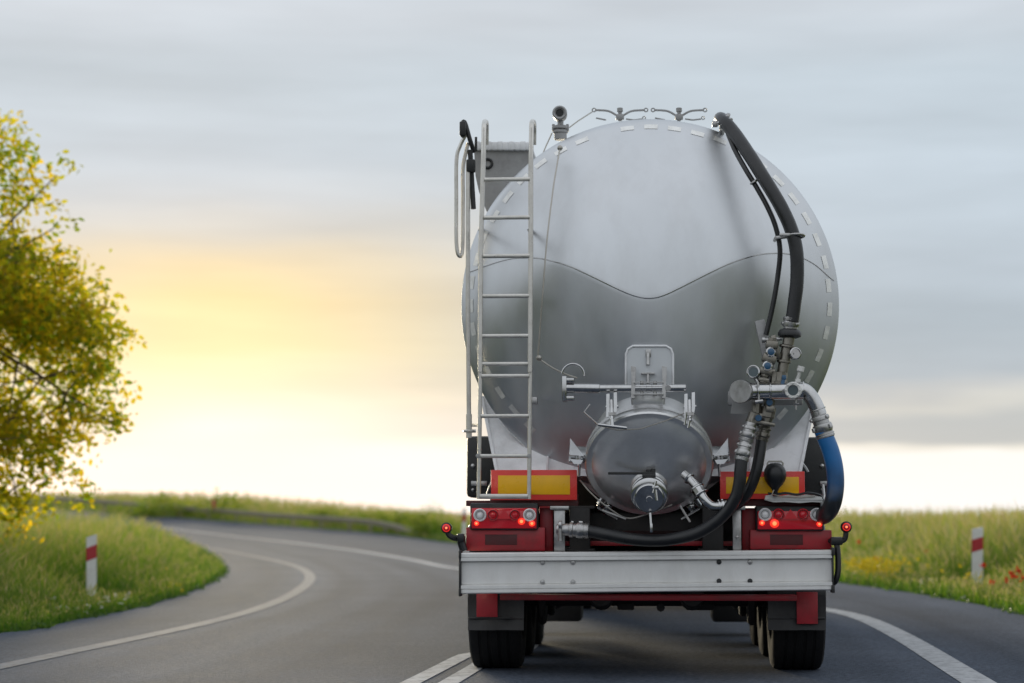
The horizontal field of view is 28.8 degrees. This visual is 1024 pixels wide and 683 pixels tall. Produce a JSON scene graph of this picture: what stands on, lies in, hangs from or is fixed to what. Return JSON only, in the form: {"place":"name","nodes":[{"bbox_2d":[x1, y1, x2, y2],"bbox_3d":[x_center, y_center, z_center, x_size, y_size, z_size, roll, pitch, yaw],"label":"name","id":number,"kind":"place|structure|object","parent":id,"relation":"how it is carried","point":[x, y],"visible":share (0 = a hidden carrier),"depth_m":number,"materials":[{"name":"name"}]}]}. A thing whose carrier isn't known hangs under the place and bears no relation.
{"place":"outdoors","nodes":[
{"label":"outdoors","id":0,"kind":"place"},
{"bbox_2d":[0,502,469,632],"bbox_3d":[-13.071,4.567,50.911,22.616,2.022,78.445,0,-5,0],"label":"grass","id":1,"kind":"structure","parent":0,"point":[36,575],"depth_m":28.41,"materials":[{"name":"green plant"}]},
{"bbox_2d":[4,504,1017,621],"bbox_3d":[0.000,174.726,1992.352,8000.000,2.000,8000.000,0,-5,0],"label":"ground","id":2,"kind":"structure","parent":0,"point":[357,530],"depth_m":100.51,"materials":[{"name":"green plant"}]},
{"bbox_2d":[0,109,147,546],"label":"broadleaf tree","id":3,"kind":"object","parent":2,"relation":"on","point":[33,310],"visible":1,"depth_m":26.41,"materials":[{"name":"green plant"}]},
{"bbox_2d":[86,534,96,598],"bbox_3d":[-5.399,3.003,25.565,0.138,1.053,0.066,0,-5,-6],"label":"delineator post","id":4,"kind":"object","parent":2,"relation":"on","point":[91,553],"visible":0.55,"depth_m":25.55,"materials":[{"name":"white plastic"}]},
{"bbox_2d":[86,488,264,518],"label":"bush","id":5,"kind":"object","parent":2,"relation":"on","point":[149,510],"visible":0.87,"depth_m":100.59,"materials":[{"name":"green plant"}]},
{"bbox_2d":[19,494,417,534],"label":"guard rail","id":6,"kind":"object","parent":2,"relation":"on","point":[370,523],"visible":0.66,"depth_m":95.39,"materials":[{"name":"grey metal"}]},
{"bbox_2d":[0,490,469,542],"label":"grass","id":7,"kind":"structure","parent":2,"relation":"on","point":[286,507],"depth_m":111.82,"materials":[{"name":"green plant"}]},
{"bbox_2d":[297,502,400,528],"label":"bush","id":8,"kind":"object","parent":2,"relation":"on","point":[322,512],"visible":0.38,"depth_m":95.27,"materials":[{"name":"green plant"}]},
{"bbox_2d":[353,499,445,531],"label":"bush","id":9,"kind":"object","parent":2,"relation":"on","point":[395,519],"visible":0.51,"depth_m":88.78,"materials":[{"name":"green plant"}]},
{"bbox_2d":[401,505,461,537],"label":"bush","id":10,"kind":"object","parent":2,"relation":"on","point":[422,525],"visible":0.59,"depth_m":80.58,"materials":[{"name":"green plant"}]},
{"bbox_2d":[462,508,465,541],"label":"delineator post","id":11,"kind":"object","parent":2,"relation":"on","point":[463,520],"visible":0.6,"depth_m":68.74,"materials":[{"name":"white plastic"}]},
{"bbox_2d":[373,531,1023,614],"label":"weeds","id":12,"kind":"object","parent":2,"relation":"on","point":[965,599],"visible":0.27,"depth_m":28.86,"materials":[{"name":"green plant"}]},
{"bbox_2d":[842,553,980,578],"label":"yellow flowers","id":13,"kind":"object","parent":2,"relation":"on","point":[863,565],"visible":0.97,"depth_m":31.03,"materials":[{"name":"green plant"}]},
{"bbox_2d":[972,527,982,586],"bbox_3d":[6.860,3.299,29.366,0.177,1.127,0.066,2,-5,-6],"label":"delineator post","id":14,"kind":"object","parent":2,"relation":"on","point":[977,546],"visible":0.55,"depth_m":29.35,"materials":[{"name":"white plastic"}]},
{"bbox_2d":[0,508,1023,682],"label":"road","id":15,"kind":"structure","parent":0,"point":[348,616],"depth_m":18.16,"materials":[{"name":"grey asphalt"}]},
{"bbox_2d":[0,547,315,668],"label":"road line","id":16,"kind":"object","parent":15,"relation":"on","point":[308,581],"visible":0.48,"depth_m":19.93,"materials":[{"name":"paint"}]},
{"bbox_2d":[400,653,470,682],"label":"line","id":17,"kind":"object","parent":15,"relation":"on","point":[436,669],"visible":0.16,"depth_m":14.09,"materials":[{"name":"paint"}]},
{"bbox_2d":[438,644,538,682],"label":"line","id":18,"kind":"object","parent":15,"relation":"on","point":[464,673],"visible":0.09,"depth_m":13.64,"materials":[{"name":"paint"}]},
{"bbox_2d":[49,513,996,682],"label":"road line","id":19,"kind":"object","parent":15,"relation":"on","point":[961,672],"visible":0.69,"depth_m":16.70,"materials":[{"name":"paint"}]},
{"bbox_2d":[441,105,851,668],"bbox_3d":[1.224,0.864,21.002,3.239,4.126,15.957,0,-5,1],"label":"tanker truck","id":20,"kind":"object","parent":15,"relation":"on","point":[650,312],"visible":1,"depth_m":13.53,"materials":[{"name":"metal"}]},
{"bbox_2d":[0,0,1023,515],"label":"sky","id":21,"kind":"structure","parent":0,"point":[269,184],"materials":[{"name":"grey"}]},
{"bbox_2d":[824,499,1023,614],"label":"grass","id":22,"kind":"structure","parent":0,"point":[945,540],"depth_m":32.98,"materials":[{"name":"green plant"}]}
]}

